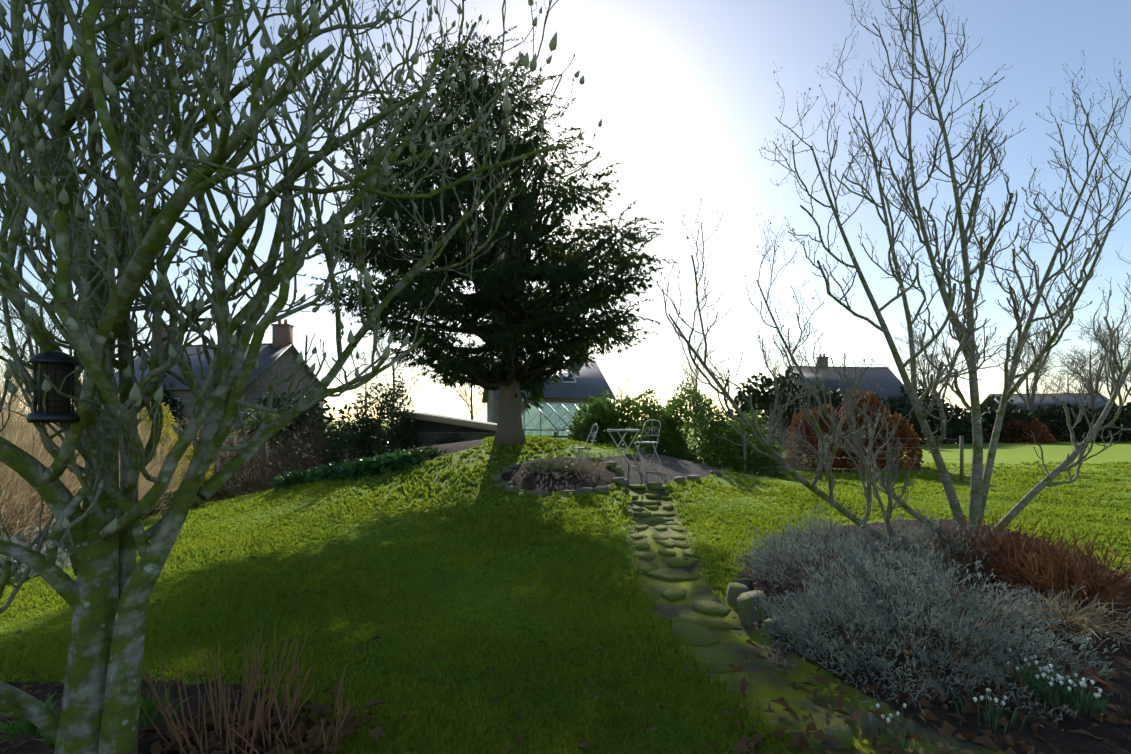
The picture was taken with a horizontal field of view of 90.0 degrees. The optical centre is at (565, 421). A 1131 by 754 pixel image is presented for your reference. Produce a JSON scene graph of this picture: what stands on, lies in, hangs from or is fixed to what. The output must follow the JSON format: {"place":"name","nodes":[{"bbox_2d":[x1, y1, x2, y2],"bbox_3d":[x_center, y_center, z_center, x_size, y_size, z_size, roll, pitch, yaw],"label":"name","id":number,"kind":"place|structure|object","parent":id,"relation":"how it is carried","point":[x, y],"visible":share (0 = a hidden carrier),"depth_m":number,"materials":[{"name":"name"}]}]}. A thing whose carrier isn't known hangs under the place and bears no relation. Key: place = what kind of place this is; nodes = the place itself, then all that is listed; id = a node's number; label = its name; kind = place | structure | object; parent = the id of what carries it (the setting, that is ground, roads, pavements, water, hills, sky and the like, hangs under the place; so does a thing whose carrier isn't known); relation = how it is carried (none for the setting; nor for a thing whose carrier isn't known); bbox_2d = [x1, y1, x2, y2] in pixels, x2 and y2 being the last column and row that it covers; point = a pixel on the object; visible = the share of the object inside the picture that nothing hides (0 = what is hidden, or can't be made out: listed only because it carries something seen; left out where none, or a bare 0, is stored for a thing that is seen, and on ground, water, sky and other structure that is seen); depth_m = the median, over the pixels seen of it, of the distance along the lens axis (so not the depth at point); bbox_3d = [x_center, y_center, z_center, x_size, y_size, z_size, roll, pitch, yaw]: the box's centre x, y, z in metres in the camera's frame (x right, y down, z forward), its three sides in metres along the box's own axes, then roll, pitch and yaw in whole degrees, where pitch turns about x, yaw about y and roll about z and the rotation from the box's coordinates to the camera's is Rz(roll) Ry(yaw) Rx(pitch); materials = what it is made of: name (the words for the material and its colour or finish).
{"place":"outdoors","nodes":[
{"label":"outdoors","id":0,"kind":"place"},
{"bbox_2d":[0,421,1130,753],"bbox_3d":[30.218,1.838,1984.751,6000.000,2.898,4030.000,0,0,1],"label":"ground","id":1,"kind":"structure","parent":0,"point":[766,689],"depth_m":4.49,"materials":[{"name":"green plant"}]},
{"bbox_2d":[0,315,37,416],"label":"tree","id":2,"kind":"object","parent":1,"relation":"on","point":[10,357],"visible":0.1,"depth_m":26.79,"materials":[{"name":"brown plant"}]},
{"bbox_2d":[0,336,64,448],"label":"tree","id":3,"kind":"object","parent":1,"relation":"on","point":[28,371],"visible":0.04,"depth_m":39.54,"materials":[{"name":"brown plant"}]},
{"bbox_2d":[0,520,71,582],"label":"silverleaf leaves","id":4,"kind":"object","parent":1,"relation":"on","point":[63,560],"visible":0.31,"depth_m":7.17,"materials":[{"name":"grey plant"}]},
{"bbox_2d":[0,216,117,451],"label":"tree","id":5,"kind":"object","parent":1,"relation":"on","point":[30,345],"visible":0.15,"depth_m":24.41,"materials":[{"name":"brown plant"}]},
{"bbox_2d":[0,682,192,749],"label":"shoot leaves","id":6,"kind":"object","parent":1,"relation":"on","point":[148,705],"visible":0.35,"depth_m":2.79,"materials":[{"name":"green plant"}]},
{"bbox_2d":[114,288,150,370],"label":"tree","id":7,"kind":"object","parent":1,"relation":"on","point":[137,337],"depth_m":42.74,"materials":[{"name":"brown plant"}]},
{"bbox_2d":[0,348,306,545],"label":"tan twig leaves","id":8,"kind":"object","parent":1,"relation":"on","point":[23,497],"visible":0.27,"depth_m":9.77,"materials":[{"name":"beige plant"}]},
{"bbox_2d":[119,401,214,496],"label":"gold leaves","id":9,"kind":"object","parent":1,"relation":"on","point":[170,427],"visible":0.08,"depth_m":16.28,"materials":[{"name":"plant"}]},
{"bbox_2d":[0,622,352,753],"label":"dried stems","id":10,"kind":"object","parent":1,"relation":"on","point":[247,698],"visible":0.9,"depth_m":2.71,"materials":[{"name":"brown plant"}]},
{"bbox_2d":[114,319,323,472],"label":"house","id":11,"kind":"structure","parent":1,"relation":"on","point":[278,351],"depth_m":28.61,"materials":[{"name":"stone"}]},
{"bbox_2d":[260,425,266,492],"bbox_3d":[-8.057,1.177,15.104,0.166,2.150,0.166,0,0,23],"label":"cordyline trunk","id":12,"kind":"object","parent":1,"relation":"on","point":[264,456],"visible":0.31,"depth_m":15.04,"materials":[{"name":"brown plant"}]},
{"bbox_2d":[233,402,294,435],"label":"cordyline leaves","id":13,"kind":"object","parent":12,"relation":"on","point":[254,423],"visible":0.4,"depth_m":14.91,"materials":[{"name":"green plant"}]},
{"bbox_2d":[203,412,355,501],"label":"brown leaves","id":14,"kind":"object","parent":1,"relation":"on","point":[248,483],"visible":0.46,"depth_m":14.67,"materials":[{"name":"brown plant"}]},
{"bbox_2d":[139,444,447,520],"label":"low plants","id":15,"kind":"object","parent":1,"relation":"on","point":[416,452],"visible":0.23,"depth_m":11.83,"materials":[{"name":"green plant"}]},
{"bbox_2d":[0,0,601,753],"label":"magnolia","id":16,"kind":"object","parent":1,"relation":"on","point":[104,542],"visible":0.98,"depth_m":2.46,"materials":[{"name":"green plant"}]},
{"bbox_2d":[26,252,79,422],"bbox_3d":[-1.952,-0.382,2.160,0.160,0.775,0.160,0,0,1],"label":"bird feeder","id":17,"kind":"object","parent":16,"relation":"attached to","point":[56,366],"visible":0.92,"depth_m":2.12,"materials":[{"name":"black metal"}]},
{"bbox_2d":[36,456,583,524],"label":"low plants","id":18,"kind":"object","parent":1,"relation":"on","point":[197,503],"visible":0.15,"depth_m":10.38,"materials":[{"name":"green plant"}]},
{"bbox_2d":[270,451,422,489],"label":"bergenia leaves","id":19,"kind":"object","parent":1,"relation":"on","point":[384,463],"visible":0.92,"depth_m":11.16,"materials":[{"name":"green plant"}]},
{"bbox_2d":[348,343,389,440],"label":"tree","id":20,"kind":"object","parent":1,"relation":"on","point":[363,358],"visible":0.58,"depth_m":59.09,"materials":[{"name":"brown plant"}]},
{"bbox_2d":[320,372,465,465],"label":"dark leaves","id":21,"kind":"object","parent":1,"relation":"on","point":[363,445],"visible":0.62,"depth_m":14.28,"materials":[{"name":"green plant"}]},
{"bbox_2d":[367,325,427,452],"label":"tree","id":22,"kind":"object","parent":1,"relation":"on","point":[393,368],"visible":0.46,"depth_m":41.10,"materials":[{"name":"brown plant"}]},
{"bbox_2d":[389,410,496,449],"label":"stone shed","id":23,"kind":"structure","parent":1,"relation":"on","point":[430,427],"depth_m":15.33,"materials":[{"name":"beige"}]},
{"bbox_2d":[450,342,486,419],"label":"tree","id":24,"kind":"object","parent":1,"relation":"on","point":[470,399],"visible":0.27,"depth_m":53.58,"materials":[{"name":"brown plant"}]},
{"bbox_2d":[455,313,527,407],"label":"tree","id":25,"kind":"object","parent":1,"relation":"on","point":[476,385],"visible":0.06,"depth_m":43.29,"materials":[{"name":"brown plant"}]},
{"bbox_2d":[306,26,679,445],"bbox_3d":[-1.759,-4.145,12.645,7.108,9.378,7.833,0,0,-39],"label":"yew","id":26,"kind":"object","parent":1,"relation":"on","point":[565,325],"depth_m":11.25,"materials":[{"name":"green plant"}]},
{"bbox_2d":[482,352,615,439],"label":"cottage","id":27,"kind":"structure","parent":1,"relation":"on","point":[584,385],"depth_m":26.95,"materials":[{"name":"stone"}]},
{"bbox_2d":[590,354,802,374],"bbox_3d":[7.714,-1.633,31.971,13.932,4.500,0.193,0,0,-14],"label":"power line","id":28,"kind":"object","parent":27,"relation":"attached to","point":[685,373],"visible":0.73,"depth_m":31.69,"materials":[{"name":"black metal"}]},
{"bbox_2d":[521,402,604,439],"bbox_3d":[-0.154,0.613,17.584,1.999,2.375,2.649,0,0,39],"label":"greenhouse","id":29,"kind":"object","parent":1,"relation":"on","point":[562,429],"visible":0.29,"depth_m":16.98,"materials":[{"name":"clear glass"}]},
{"bbox_2d":[1,415,1127,458],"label":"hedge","id":30,"kind":"object","parent":1,"relation":"on","point":[353,441],"depth_m":39.56,"materials":[{"name":"green plant"}]},
{"bbox_2d":[0,435,1130,753],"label":"grass","id":31,"kind":"structure","parent":1,"relation":"on","point":[634,641],"depth_m":4.80,"materials":[{"name":"green plant"}]},
{"bbox_2d":[0,489,1130,753],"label":"dead leaves","id":32,"kind":"object","parent":1,"relation":"on","point":[740,745],"visible":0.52,"depth_m":2.87,"materials":[{"name":"brown plant"}]},
{"bbox_2d":[540,431,626,443],"bbox_3d":[-0.268,1.074,15.814,4.033,1.596,0.366,0,0,14],"label":"rail fence","id":33,"kind":"object","parent":1,"relation":"on","point":[555,435],"visible":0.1,"depth_m":15.79,"materials":[{"name":"brown wood"}]},
{"bbox_2d":[572,424,600,474],"bbox_3d":[0.361,0.503,10.391,0.480,0.918,0.410,0,0,-14],"label":"bistro chair","id":34,"kind":"object","parent":1,"relation":"on","point":[581,448],"visible":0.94,"depth_m":10.25,"materials":[{"name":"paint"}]},
{"bbox_2d":[606,370,634,404],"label":"tree","id":35,"kind":"object","parent":1,"relation":"on","point":[619,388],"visible":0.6,"depth_m":78.10,"materials":[{"name":"brown plant"}]},
{"bbox_2d":[607,429,640,467],"bbox_3d":[1.089,0.518,10.747,0.660,0.731,0.624,0,0,1],"label":"bistro table","id":36,"kind":"object","parent":1,"relation":"on","point":[626,430],"visible":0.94,"depth_m":10.62,"materials":[{"name":"paint"}]},
{"bbox_2d":[137,365,1130,484],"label":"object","id":37,"kind":"object","parent":1,"relation":"on","point":[956,428],"visible":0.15,"depth_m":39.66,"materials":[{"name":"brown plant"}]},
{"bbox_2d":[634,419,661,466],"bbox_3d":[1.617,0.422,11.093,0.410,0.919,0.480,0,0,-19],"label":"bistro chair","id":38,"kind":"object","parent":1,"relation":"on","point":[658,435],"visible":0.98,"depth_m":10.99,"materials":[{"name":"paint"}]},
{"bbox_2d":[566,380,787,478],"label":"laurel leaves","id":39,"kind":"object","parent":1,"relation":"on","point":[673,442],"visible":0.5,"depth_m":14.83,"materials":[{"name":"green plant"}]},
{"bbox_2d":[490,448,877,749],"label":"garden stones","id":40,"kind":"object","parent":1,"relation":"on","point":[697,631],"visible":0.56,"depth_m":5.02,"materials":[{"name":"grey stone"}]},
{"bbox_2d":[672,342,718,433],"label":"tree","id":41,"kind":"object","parent":1,"relation":"on","point":[696,371],"visible":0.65,"depth_m":72.92,"materials":[{"name":"brown plant"}]},
{"bbox_2d":[759,341,791,393],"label":"tree","id":42,"kind":"object","parent":1,"relation":"on","point":[776,368],"visible":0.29,"depth_m":78.19,"materials":[{"name":"brown plant"}]},
{"bbox_2d":[736,404,815,475],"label":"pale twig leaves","id":43,"kind":"object","parent":1,"relation":"on","point":[785,451],"visible":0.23,"depth_m":17.13,"materials":[{"name":"plant"}]},
{"bbox_2d":[774,342,809,374],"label":"tree","id":44,"kind":"object","parent":1,"relation":"on","point":[799,359],"visible":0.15,"depth_m":69.22,"materials":[{"name":"brown plant"}]},
{"bbox_2d":[565,454,1130,653],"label":"strawtuft leaves","id":45,"kind":"object","parent":1,"relation":"on","point":[1078,613],"visible":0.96,"depth_m":3.92,"materials":[{"name":"plant"}]},
{"bbox_2d":[781,354,915,417],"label":"house","id":46,"kind":"structure","parent":1,"relation":"on","point":[888,380],"depth_m":44.48,"materials":[{"name":"stone"}]},
{"bbox_2d":[742,431,963,481],"bbox_3d":[7.754,1.051,15.174,6.207,1.583,0.124,0,0,-5],"label":"wire fence","id":47,"kind":"object","parent":1,"relation":"on","point":[961,459],"visible":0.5,"depth_m":15.11,"materials":[{"name":"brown wood"}]},
{"bbox_2d":[648,0,1130,551],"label":"bare tree","id":48,"kind":"object","parent":1,"relation":"on","point":[964,336],"visible":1,"depth_m":6.40,"materials":[{"name":"grey plant"}]},
{"bbox_2d":[894,320,949,420],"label":"tree","id":49,"kind":"object","parent":1,"relation":"on","point":[920,369],"visible":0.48,"depth_m":64.88,"materials":[{"name":"brown plant"}]},
{"bbox_2d":[786,389,1059,472],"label":"beech leaves","id":50,"kind":"object","parent":1,"relation":"on","point":[840,460],"visible":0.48,"depth_m":18.73,"materials":[{"name":"brown plant"}]},
{"bbox_2d":[729,503,1127,730],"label":"lavender shrubs","id":51,"kind":"object","parent":1,"relation":"on","point":[805,614],"visible":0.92,"depth_m":3.68,"materials":[{"name":"grey plant"}]},
{"bbox_2d":[908,327,954,391],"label":"tree","id":52,"kind":"object","parent":1,"relation":"on","point":[925,359],"visible":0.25,"depth_m":71.99,"materials":[{"name":"brown plant"}]},
{"bbox_2d":[859,648,1108,753],"bbox_3d":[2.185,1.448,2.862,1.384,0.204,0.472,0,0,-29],"label":"snowdrops","id":53,"kind":"object","parent":1,"relation":"on","point":[1050,678],"visible":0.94,"depth_m":3.01,"materials":[{"name":"white plant"}]},
{"bbox_2d":[911,511,1130,620],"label":"heather shrubs","id":54,"kind":"object","parent":1,"relation":"on","point":[1061,573],"visible":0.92,"depth_m":4.68,"materials":[{"name":"brown plant"}]},
{"bbox_2d":[1002,320,1060,415],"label":"tree","id":55,"kind":"object","parent":1,"relation":"on","point":[1028,393],"visible":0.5,"depth_m":47.70,"materials":[{"name":"brown plant"}]},
{"bbox_2d":[985,287,1077,409],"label":"tree","id":56,"kind":"object","parent":1,"relation":"on","point":[1032,397],"visible":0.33,"depth_m":51.54,"materials":[{"name":"brown plant"}]},
{"bbox_2d":[1038,353,1091,392],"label":"tree","id":57,"kind":"object","parent":1,"relation":"on","point":[1061,389],"visible":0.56,"depth_m":80.95,"materials":[{"name":"brown plant"}]},
{"bbox_2d":[1049,316,1129,409],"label":"tree","id":58,"kind":"object","parent":1,"relation":"on","point":[1079,379],"visible":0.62,"depth_m":50.73,"materials":[{"name":"brown plant"}]},
{"bbox_2d":[1062,326,1128,391],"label":"tree","id":59,"kind":"object","parent":1,"relation":"on","point":[1084,362],"visible":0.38,"depth_m":77.71,"materials":[{"name":"brown plant"}]},
{"bbox_2d":[1070,311,1130,432],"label":"tree","id":60,"kind":"object","parent":1,"relation":"on","point":[1105,373],"visible":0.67,"depth_m":48.02,"materials":[{"name":"brown plant"}]},
{"bbox_2d":[1091,330,1130,395],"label":"tree","id":61,"kind":"object","parent":1,"relation":"on","point":[1123,369],"visible":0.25,"depth_m":51.68,"materials":[{"name":"brown plant"}]},
{"bbox_2d":[1099,360,1130,385],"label":"tree","id":62,"kind":"object","parent":1,"relation":"on","point":[1127,377],"visible":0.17,"depth_m":49.88,"materials":[{"name":"brown plant"}]},
{"bbox_2d":[0,0,1130,421],"label":"sky","id":63,"kind":"structure","parent":0,"point":[686,98],"materials":[{"name":"white"}]},
{"bbox_2d":[980,393,1125,438],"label":"barn","id":64,"kind":"structure","parent":0,"point":[1020,402],"depth_m":54.07,"materials":[{"name":"grey wood"}]}
]}

